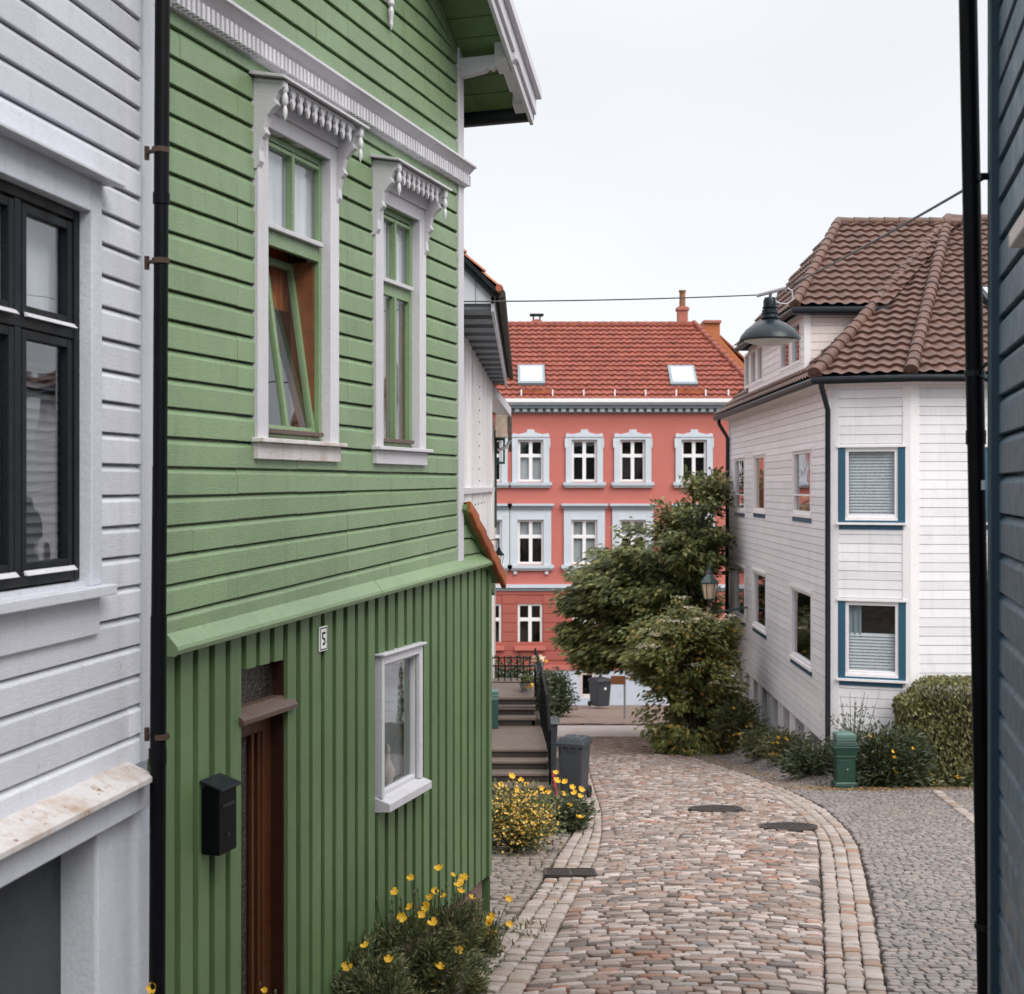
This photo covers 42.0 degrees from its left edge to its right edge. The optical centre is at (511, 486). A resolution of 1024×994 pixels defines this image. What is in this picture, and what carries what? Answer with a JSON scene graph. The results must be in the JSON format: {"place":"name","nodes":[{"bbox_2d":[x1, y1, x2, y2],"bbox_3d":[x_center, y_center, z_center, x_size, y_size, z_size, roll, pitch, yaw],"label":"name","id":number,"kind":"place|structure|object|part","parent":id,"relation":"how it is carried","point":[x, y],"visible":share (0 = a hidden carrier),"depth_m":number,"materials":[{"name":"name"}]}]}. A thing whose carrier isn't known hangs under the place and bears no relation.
{"place":"outdoors","nodes":[
{"label":"outdoors","id":0,"kind":"place"},
{"bbox_2d":[412,803,572,993],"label":"side paving","id":1,"kind":"structure","parent":0,"point":[504,875],"depth_m":13.88,"materials":[{"name":"grey stone"}]},
{"bbox_2d":[550,770,562,795],"bbox_3d":[0.704,4.720,20.989,0.186,0.502,0.136,0,0,39],"label":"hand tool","id":2,"kind":"object","parent":1,"relation":"on","point":[558,774],"visible":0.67,"depth_m":20.97,"materials":[{"name":"red plastic"}]},
{"bbox_2d":[557,725,665,736],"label":"cross street","id":3,"kind":"structure","parent":0,"point":[606,730],"depth_m":38.57,"materials":[{"name":"grey asphalt"}]},
{"bbox_2d":[559,705,669,722],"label":"pavement","id":4,"kind":"structure","parent":0,"point":[601,714],"depth_m":44.91,"materials":[{"name":"grey concrete"}]},
{"bbox_2d":[587,677,610,706],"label":"wheelie bin","id":5,"kind":"object","parent":4,"relation":"on","point":[599,689],"visible":0.94,"depth_m":47.79,"materials":[{"name":"grey plastic"}]},
{"bbox_2d":[611,676,625,718],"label":"sign post","id":6,"kind":"object","parent":4,"relation":"on","point":[618,680],"visible":1,"depth_m":42.95,"materials":[{"name":"metal"}]},
{"bbox_2d":[450,717,968,993],"bbox_3d":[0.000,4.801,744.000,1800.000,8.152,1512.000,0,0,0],"label":"ground","id":7,"kind":"structure","parent":0,"point":[820,875],"depth_m":13.31,"materials":[{"name":"grey stone"}]},
{"bbox_2d":[0,0,169,993],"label":"pale wooden house","id":8,"kind":"structure","parent":7,"relation":"on","point":[84,175],"depth_m":5.59,"materials":[{"name":"white paint"}]},
{"bbox_2d":[0,121,125,656],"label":"window","id":9,"kind":"structure","parent":8,"relation":"in","point":[51,200],"depth_m":5.45,"materials":[{"name":"paint"}]},
{"bbox_2d":[146,982,155,993],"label":"poppy plant","id":10,"kind":"object","parent":7,"relation":"on","point":[149,989],"visible":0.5,"depth_m":5.92,"materials":[{"name":"yellow plant"}]},
{"bbox_2d":[260,981,276,993],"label":"poppy plant","id":11,"kind":"object","parent":7,"relation":"on","point":[264,989],"visible":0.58,"depth_m":7.57,"materials":[{"name":"yellow plant"}]},
{"bbox_2d":[147,0,541,993],"label":"green house","id":12,"kind":"structure","parent":7,"relation":"on","point":[321,168],"depth_m":8.16,"materials":[{"name":"paint"}]},
{"bbox_2d":[200,773,241,855],"bbox_3d":[-1.500,1.690,6.868,0.129,0.381,0.200,0,0,18],"label":"letter box","id":13,"kind":"object","parent":12,"relation":"attached to","point":[219,815],"visible":1,"depth_m":6.80,"materials":[{"name":"black metal"}]},
{"bbox_2d":[241,717,270,993],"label":"door","id":14,"kind":"structure","parent":12,"relation":"in","point":[256,736],"depth_m":7.60,"materials":[{"name":"brown wood"}]},
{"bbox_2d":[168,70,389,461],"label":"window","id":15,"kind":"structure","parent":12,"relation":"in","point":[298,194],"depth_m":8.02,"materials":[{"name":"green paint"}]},
{"bbox_2d":[319,625,327,651],"bbox_3d":[-1.150,0.928,8.124,0.010,0.150,0.109,0,0,18],"label":"number plate","id":16,"kind":"object","parent":12,"relation":"attached to","point":[323,638],"visible":1,"depth_m":8.12,"materials":[{"name":"white metal"}]},
{"bbox_2d":[275,154,451,465],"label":"window","id":17,"kind":"structure","parent":12,"relation":"in","point":[400,244],"depth_m":9.28,"materials":[{"name":"green paint"}]},
{"bbox_2d":[385,0,394,29],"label":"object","id":18,"kind":"structure","parent":12,"relation":"in","point":[390,3],"depth_m":9.00,"materials":[{"name":"white wood"}]},
{"bbox_2d":[375,642,431,812],"bbox_3d":[-0.999,1.655,9.352,0.635,1.065,0.768,0,0,18],"label":"window","id":19,"kind":"structure","parent":12,"relation":"in","point":[388,664],"depth_m":9.39,"materials":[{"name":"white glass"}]},
{"bbox_2d":[335,920,418,993],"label":"poppy plant","id":20,"kind":"object","parent":7,"relation":"on","point":[355,956],"visible":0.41,"depth_m":8.52,"materials":[{"name":"green plant"}]},
{"bbox_2d":[331,941,424,993],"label":"poppy plant","id":21,"kind":"object","parent":7,"relation":"on","point":[363,983],"visible":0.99,"depth_m":8.31,"materials":[{"name":"green plant"}]},
{"bbox_2d":[370,874,473,993],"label":"poppy plant","id":22,"kind":"object","parent":7,"relation":"on","point":[443,941],"visible":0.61,"depth_m":8.93,"materials":[{"name":"green plant"}]},
{"bbox_2d":[414,864,487,970],"bbox_3d":[-0.507,3.127,9.681,0.683,0.891,0.633,0,0,0],"label":"poppy plant","id":23,"kind":"object","parent":7,"relation":"on","point":[467,911],"visible":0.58,"depth_m":9.60,"materials":[{"name":"green plant"}]},
{"bbox_2d":[408,936,501,993],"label":"poppy plant","id":24,"kind":"object","parent":7,"relation":"on","point":[476,982],"visible":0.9,"depth_m":8.91,"materials":[{"name":"green plant"}]},
{"bbox_2d":[456,896,512,958],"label":"poppy plant","id":25,"kind":"object","parent":7,"relation":"on","point":[492,940],"visible":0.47,"depth_m":10.10,"materials":[{"name":"green plant"}]},
{"bbox_2d":[464,249,513,541],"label":"grey gabled house","id":26,"kind":"structure","parent":7,"relation":"on","point":[487,357],"depth_m":19.66,"materials":[{"name":"wood"}]},
{"bbox_2d":[491,539,503,564],"bbox_3d":[-0.359,0.955,19.500,0.490,0.384,0.170,0,0,0],"label":"wall lantern","id":27,"kind":"object","parent":26,"relation":"attached to","point":[499,552],"depth_m":19.47,"materials":[{"name":"black metal"}]},
{"bbox_2d":[492,682,536,707],"bbox_3d":[-0.025,3.810,24.425,0.951,0.396,0.569,0,0,0],"label":"landing rail","id":28,"kind":"object","parent":26,"relation":"attached to","point":[515,682],"visible":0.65,"depth_m":24.65,"materials":[{"name":"black metal"}]},
{"bbox_2d":[492,384,511,678],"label":"cream house","id":29,"kind":"structure","parent":7,"relation":"on","point":[502,422],"depth_m":26.90,"materials":[{"name":"beige paint"}]},
{"bbox_2d":[494,430,504,527],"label":"window","id":30,"kind":"structure","parent":29,"relation":"in","point":[495,439],"depth_m":27.38,"materials":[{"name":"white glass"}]},
{"bbox_2d":[414,916,592,993],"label":"wall weeds","id":31,"kind":"object","parent":7,"relation":"on","point":[505,926],"depth_m":10.94,"materials":[{"name":"green plant"}]},
{"bbox_2d":[492,678,550,802],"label":"stone steps","id":32,"kind":"structure","parent":7,"relation":"on","point":[519,749],"depth_m":22.43,"materials":[{"name":"beige stone"}]},
{"bbox_2d":[492,689,498,727],"bbox_3d":[-0.333,3.973,23.825,0.195,0.665,0.270,0,0,0],"label":"post box","id":33,"kind":"object","parent":32,"relation":"on","point":[495,695],"visible":0.48,"depth_m":23.70,"materials":[{"name":"green metal"}]},
{"bbox_2d":[492,656,533,680],"bbox_3d":[-0.035,3.780,26.600,1.029,0.840,0.044,0,0,0],"label":"iron fence","id":34,"kind":"object","parent":32,"relation":"on","point":[511,658],"visible":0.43,"depth_m":26.59,"materials":[{"name":"black metal"}]},
{"bbox_2d":[516,674,539,691],"bbox_3d":[0.297,3.709,25.208,0.442,0.341,0.466,0,0,37],"label":"flower pot","id":35,"kind":"object","parent":32,"relation":"on","point":[525,687],"visible":0.81,"depth_m":25.11,"materials":[{"name":"grey ceramic"}]},
{"bbox_2d":[534,648,550,784],"bbox_3d":[0.548,3.860,22.852,0.110,1.740,3.548,0,0,-3],"label":"stair railing","id":36,"kind":"object","parent":32,"relation":"on","point":[544,712],"visible":1,"depth_m":22.83,"materials":[{"name":"black metal"}]},
{"bbox_2d":[530,655,547,671],"bbox_3d":[0.491,3.240,24.443,0.339,0.317,0.234,0,0,0],"label":"hanging planter","id":37,"kind":"object","parent":36,"relation":"hanging from","point":[541,657],"visible":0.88,"depth_m":24.41,"materials":[{"name":"yellow plant"}]},
{"bbox_2d":[492,778,568,857],"bbox_3d":[0.023,3.887,15.692,1.234,1.022,1.287,0,0,31],"label":"flowering shrub","id":38,"kind":"object","parent":7,"relation":"on","point":[518,826],"visible":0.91,"depth_m":15.45,"materials":[{"name":"yellow plant"}]},
{"bbox_2d":[499,841,561,895],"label":"path weeds","id":39,"kind":"object","parent":7,"relation":"on","point":[536,868],"visible":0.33,"depth_m":14.27,"materials":[{"name":"green plant"}]},
{"bbox_2d":[495,652,566,715],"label":"dark hedge","id":40,"kind":"object","parent":7,"relation":"on","point":[514,675],"visible":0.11,"depth_m":28.91,"materials":[{"name":"green plant"}]},
{"bbox_2d":[494,770,584,831],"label":"tall poppies","id":41,"kind":"object","parent":7,"relation":"on","point":[557,780],"visible":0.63,"depth_m":17.28,"materials":[{"name":"yellow plant"}]},
{"bbox_2d":[547,716,559,781],"bbox_3d":[0.694,4.906,24.860,0.392,1.162,0.552,0,0,0],"label":"post","id":42,"kind":"object","parent":7,"relation":"on","point":[555,721],"visible":0.31,"depth_m":24.65,"materials":[{"name":"grey plastic"}]},
{"bbox_2d":[534,666,580,716],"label":"round bush","id":43,"kind":"object","parent":7,"relation":"on","point":[561,708],"visible":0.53,"depth_m":43.77,"materials":[{"name":"green plant"}]},
{"bbox_2d":[538,786,601,834],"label":"poppy clump","id":44,"kind":"object","parent":7,"relation":"on","point":[587,812],"visible":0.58,"depth_m":17.44,"materials":[{"name":"green plant"}]},
{"bbox_2d":[560,722,654,724],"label":"kerb","id":45,"kind":"structure","parent":7,"relation":"on","point":[580,723],"depth_m":40.78,"materials":[{"name":"grey stone"}]},
{"bbox_2d":[492,290,753,704],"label":"coral apartment house","id":46,"kind":"structure","parent":7,"relation":"on","point":[613,423],"depth_m":50.00,"materials":[{"name":"red paint"}]},
{"bbox_2d":[496,604,504,649],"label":"window","id":47,"kind":"structure","parent":46,"relation":"in","point":[498,606],"depth_m":50.06,"materials":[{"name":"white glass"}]},
{"bbox_2d":[497,435,509,487],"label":"window","id":48,"kind":"structure","parent":46,"relation":"in","point":[502,469],"depth_m":49.92,"materials":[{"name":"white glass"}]},
{"bbox_2d":[496,504,511,573],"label":"window","id":49,"kind":"structure","parent":46,"relation":"in","point":[502,530],"depth_m":49.92,"materials":[{"name":"white glass"}]},
{"bbox_2d":[514,604,545,649],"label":"window","id":50,"kind":"structure","parent":46,"relation":"in","point":[529,615],"depth_m":50.15,"materials":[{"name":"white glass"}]},
{"bbox_2d":[510,429,551,487],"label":"window","id":51,"kind":"structure","parent":46,"relation":"in","point":[530,449],"depth_m":50.06,"materials":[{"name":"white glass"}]},
{"bbox_2d":[508,504,553,573],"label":"window","id":52,"kind":"structure","parent":46,"relation":"in","point":[530,524],"depth_m":49.93,"materials":[{"name":"white glass"}]},
{"bbox_2d":[563,429,605,487],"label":"window","id":53,"kind":"structure","parent":46,"relation":"in","point":[584,449],"depth_m":50.06,"materials":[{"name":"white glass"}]},
{"bbox_2d":[561,504,607,572],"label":"window","id":54,"kind":"structure","parent":46,"relation":"in","point":[584,524],"depth_m":49.93,"materials":[{"name":"white glass"}]},
{"bbox_2d":[579,672,594,697],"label":"window","id":55,"kind":"structure","parent":46,"relation":"in","point":[584,692],"depth_m":50.00,"materials":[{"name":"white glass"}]},
{"bbox_2d":[611,429,653,487],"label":"window","id":56,"kind":"structure","parent":46,"relation":"in","point":[632,449],"depth_m":49.94,"materials":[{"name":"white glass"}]},
{"bbox_2d":[610,504,655,549],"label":"window","id":57,"kind":"structure","parent":46,"relation":"in","point":[622,512],"depth_m":49.92,"materials":[{"name":"white glass"}]},
{"bbox_2d":[673,429,713,487],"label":"window","id":58,"kind":"structure","parent":46,"relation":"in","point":[690,448],"depth_m":49.99,"materials":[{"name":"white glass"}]},
{"bbox_2d":[672,504,714,526],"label":"window","id":59,"kind":"structure","parent":46,"relation":"in","point":[672,504],"depth_m":49.92,"materials":[{"name":"white glass"}]},
{"bbox_2d":[546,464,737,718],"bbox_3d":[3.713,3.196,37.102,5.624,7.686,4.864,0,0,0],"label":"broadleaf tree","id":60,"kind":"object","parent":7,"relation":"on","point":[620,582],"visible":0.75,"depth_m":36.18,"materials":[{"name":"green plant"}]},
{"bbox_2d":[556,736,745,757],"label":"crossing setts","id":61,"kind":"structure","parent":7,"relation":"on","point":[614,745],"depth_m":33.36,"materials":[{"name":"stone"}]},
{"bbox_2d":[451,757,886,993],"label":"lane border","id":62,"kind":"object","parent":7,"relation":"on","point":[854,920],"visible":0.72,"depth_m":11.83,"materials":[{"name":"grey stone"}]},
{"bbox_2d":[459,823,594,978],"bbox_3d":[0.510,4.108,14.303,0.450,1.369,10.248,0,0,8],"label":"border moss","id":63,"kind":"object","parent":62,"relation":"on","point":[547,897],"visible":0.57,"depth_m":12.90,"materials":[{"name":"green plant"}]},
{"bbox_2d":[544,868,596,879],"bbox_3d":[0.606,4.048,13.932,0.540,0.113,0.440,0,0,0],"label":"drain grate","id":64,"kind":"object","parent":62,"relation":"in","point":[558,873],"visible":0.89,"depth_m":13.86,"materials":[{"name":"metal"}]},
{"bbox_2d":[555,734,592,798],"bbox_3d":[1.004,4.505,21.372,0.470,1.022,0.586,0,0,20],"label":"wheelie bin","id":65,"kind":"object","parent":62,"relation":"on","point":[574,753],"visible":0.94,"depth_m":21.17,"materials":[{"name":"grey plastic"}]},
{"bbox_2d":[522,754,824,993],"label":"cobbled lane","id":66,"kind":"structure","parent":7,"relation":"on","point":[675,895],"depth_m":12.40,"materials":[{"name":"grey stone"}]},
{"bbox_2d":[688,805,741,812],"bbox_3d":[2.977,4.724,19.521,0.781,0.140,0.779,0,0,0],"label":"manhole cover","id":67,"kind":"object","parent":66,"relation":"on","point":[717,808],"visible":1,"depth_m":19.39,"materials":[{"name":"metal"}]},
{"bbox_2d":[759,822,817,831],"bbox_3d":[3.653,4.508,17.646,0.764,0.137,0.762,0,0,0],"label":"manhole cover","id":68,"kind":"object","parent":66,"relation":"on","point":[795,826],"visible":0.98,"depth_m":17.54,"materials":[{"name":"metal"}]},
{"bbox_2d":[605,594,749,756],"bbox_3d":[3.998,4.814,32.089,3.612,4.385,3.251,0,0,0],"label":"elder bush","id":69,"kind":"object","parent":7,"relation":"on","point":[698,692],"visible":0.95,"depth_m":31.45,"materials":[{"name":"green plant"}]},
{"bbox_2d":[709,690,769,749],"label":"garden plant","id":70,"kind":"object","parent":7,"relation":"on","point":[743,714],"visible":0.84,"depth_m":30.87,"materials":[{"name":"green plant"}]},
{"bbox_2d":[701,320,785,443],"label":"ochre house","id":71,"kind":"structure","parent":7,"relation":"on","point":[711,328],"depth_m":60.00,"materials":[{"name":"brick"}]},
{"bbox_2d":[729,721,795,759],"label":"garden plant","id":72,"kind":"object","parent":7,"relation":"on","point":[749,741],"visible":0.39,"depth_m":28.43,"materials":[{"name":"green plant"}]},
{"bbox_2d":[748,724,819,766],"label":"garden plant","id":73,"kind":"object","parent":7,"relation":"on","point":[769,750],"visible":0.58,"depth_m":26.77,"materials":[{"name":"green plant"}]},
{"bbox_2d":[771,737,832,778],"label":"garden plant","id":74,"kind":"object","parent":7,"relation":"on","point":[794,762],"visible":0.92,"depth_m":24.33,"materials":[{"name":"green plant"}]},
{"bbox_2d":[829,731,859,788],"bbox_3d":[5.804,4.833,23.277,0.450,1.085,0.340,0,0,0],"label":"cable cabinet","id":75,"kind":"object","parent":7,"relation":"on","point":[845,747],"visible":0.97,"depth_m":23.15,"materials":[{"name":"metal"}]},
{"bbox_3d":[5.804,4.916,23.277,0.240,0.320,0.252,0,0,0],"label":"door","id":76,"kind":"part","parent":75,"relation":"part of","materials":[{"name":"green metal"}]},
{"bbox_2d":[813,691,878,781],"bbox_3d":[6.065,4.499,23.947,1.426,1.609,1.246,0,0,0],"label":"dry lavender","id":77,"kind":"object","parent":7,"relation":"on","point":[844,726],"visible":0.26,"depth_m":23.90,"materials":[{"name":"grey plant"}]},
{"bbox_2d":[713,213,987,760],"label":"white corner house","id":78,"kind":"structure","parent":7,"relation":"on","point":[847,581],"depth_m":25.57,"materials":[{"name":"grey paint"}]},
{"bbox_2d":[700,564,746,612],"bbox_3d":[5.466,2.649,34.737,1.266,1.286,0.493,0,0,-22],"label":"wall lantern","id":79,"kind":"object","parent":78,"relation":"attached to","point":[709,582],"depth_m":34.49,"materials":[{"name":"green glass"}]},
{"bbox_2d":[733,562,744,624],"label":"window","id":80,"kind":"structure","parent":78,"relation":"in","point":[739,572],"depth_m":36.40,"materials":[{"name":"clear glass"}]},
{"bbox_2d":[733,455,748,516],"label":"window","id":81,"kind":"structure","parent":78,"relation":"in","point":[739,464],"depth_m":36.37,"materials":[{"name":"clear glass"}]},
{"bbox_2d":[744,352,749,389],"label":"window","id":82,"kind":"structure","parent":78,"relation":"in","point":[746,357],"depth_m":35.50,"materials":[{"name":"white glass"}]},
{"bbox_2d":[750,348,756,385],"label":"window","id":83,"kind":"structure","parent":78,"relation":"in","point":[753,354],"depth_m":34.37,"materials":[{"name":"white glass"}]},
{"bbox_2d":[751,567,766,638],"bbox_3d":[6.130,2.859,32.876,0.132,1.600,2.057,0,0,1],"label":"window","id":84,"kind":"structure","parent":78,"relation":"in","point":[759,594],"depth_m":33.17,"materials":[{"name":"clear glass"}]},
{"bbox_2d":[757,346,762,382],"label":"window","id":85,"kind":"structure","parent":78,"relation":"in","point":[759,348],"depth_m":33.28,"materials":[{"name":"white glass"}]},
{"bbox_2d":[752,452,785,517],"bbox_3d":[6.367,-0.032,32.913,0.605,1.602,1.762,0,0,1],"label":"window","id":86,"kind":"structure","parent":78,"relation":"in","point":[759,475],"depth_m":33.20,"materials":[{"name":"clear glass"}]},
{"bbox_2d":[780,343,790,371],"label":"window","id":87,"kind":"structure","parent":78,"relation":"in","point":[785,355],"depth_m":29.86,"materials":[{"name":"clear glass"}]},
{"bbox_2d":[789,583,812,676],"bbox_3d":[6.019,2.933,27.633,0.138,1.710,2.310,0,0,1],"label":"window","id":88,"kind":"structure","parent":78,"relation":"in","point":[800,655],"depth_m":27.82,"materials":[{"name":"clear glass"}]},
{"bbox_2d":[791,446,822,522],"bbox_3d":[6.251,-0.033,27.547,0.605,1.541,2.018,0,0,1],"label":"window","id":89,"kind":"structure","parent":78,"relation":"in","point":[801,457],"depth_m":27.72,"materials":[{"name":"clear glass"}]},
{"bbox_2d":[791,317,822,366],"bbox_3d":[6.268,-3.048,28.365,0.492,0.977,1.033,0,0,0],"label":"window","id":90,"kind":"structure","parent":78,"relation":"in","point":[795,346],"depth_m":28.46,"materials":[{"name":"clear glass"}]},
{"bbox_2d":[837,445,905,529],"bbox_3d":[6.728,0.018,24.883,1.243,1.562,0.650,0,0,20],"label":"window","id":91,"kind":"structure","parent":78,"relation":"in","point":[871,481],"depth_m":24.73,"materials":[{"name":"white glass"}]},
{"bbox_2d":[837,598,906,687],"bbox_3d":[6.733,2.891,24.881,1.255,1.612,0.650,0,0,20],"label":"window","id":92,"kind":"structure","parent":78,"relation":"in","point":[871,635],"depth_m":24.78,"materials":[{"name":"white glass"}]},
{"bbox_2d":[985,445,987,529],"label":"window","id":93,"kind":"structure","parent":78,"relation":"in","point":[986,446],"depth_m":24.40,"materials":[{"name":"blue glass"}]},
{"bbox_2d":[828,717,919,787],"bbox_3d":[6.428,4.763,23.464,1.784,1.338,1.183,0,0,-17],"label":"garden plant","id":94,"kind":"object","parent":7,"relation":"on","point":[869,746],"visible":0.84,"depth_m":23.30,"materials":[{"name":"green plant"}]},
{"bbox_2d":[856,722,943,787],"bbox_3d":[6.793,4.782,23.475,1.620,1.317,1.135,0,0,0],"label":"garden plant","id":95,"kind":"object","parent":7,"relation":"on","point":[923,758],"visible":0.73,"depth_m":23.29,"materials":[{"name":"green plant"}]},
{"bbox_2d":[891,674,972,786],"bbox_3d":[9.297,4.404,23.880,4.836,1.993,0.882,0,0,0],"label":"clipped hedge","id":96,"kind":"object","parent":7,"relation":"on","point":[943,718],"visible":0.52,"depth_m":23.63,"materials":[{"name":"green plant"}]},
{"bbox_2d":[901,757,972,787],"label":"garden plant","id":97,"kind":"object","parent":7,"relation":"on","point":[964,780],"visible":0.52,"depth_m":23.45,"materials":[{"name":"green plant"}]},
{"bbox_2d":[959,0,1023,993],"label":"blue wooden house","id":98,"kind":"structure","parent":7,"relation":"on","point":[997,634],"depth_m":5.40,"materials":[{"name":"paint"}]},
{"bbox_2d":[464,173,988,301],"bbox_3d":[2.058,-1.519,8.906,3.635,0.525,5.933,0,0,-29],"label":"span cable","id":99,"kind":"object","parent":98,"relation":"attached to","point":[983,176],"visible":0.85,"depth_m":9.69,"materials":[{"name":"black metal"}]},
{"bbox_2d":[739,285,800,345],"bbox_3d":[2.322,-1.530,12.000,0.546,0.535,0.546,0,0,0],"label":"hanging street lamp","id":100,"kind":"object","parent":99,"relation":"hanging from","point":[770,328],"visible":1,"depth_m":11.88,"materials":[{"name":"metal"}]},
{"bbox_2d":[1009,211,1023,247],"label":"window","id":101,"kind":"structure","parent":98,"relation":"in","point":[1016,235],"depth_m":3.93,"materials":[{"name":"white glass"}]},
{"bbox_2d":[464,0,987,481],"label":"sky","id":102,"kind":"structure","parent":0,"point":[701,148],"materials":[{"name":"white"}]},
{"bbox_2d":[693,738,976,993],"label":"grey paving","id":103,"kind":"structure","parent":0,"point":[917,854],"depth_m":14.17,"materials":[{"name":"grey stone"}]},
{"bbox_2d":[699,756,972,792],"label":"leaf litter","id":104,"kind":"object","parent":103,"relation":"on","point":[860,788],"visible":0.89,"depth_m":23.22,"materials":[{"name":"brown plant"}]},
{"bbox_2d":[933,790,973,824],"bbox_3d":[6.706,4.854,20.053,0.161,0.694,4.972,0,0,11],"label":"kerb line","id":105,"kind":"object","parent":103,"relation":"on","point":[958,808],"visible":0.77,"depth_m":20.09,"materials":[{"name":"beige stone"}]}
]}

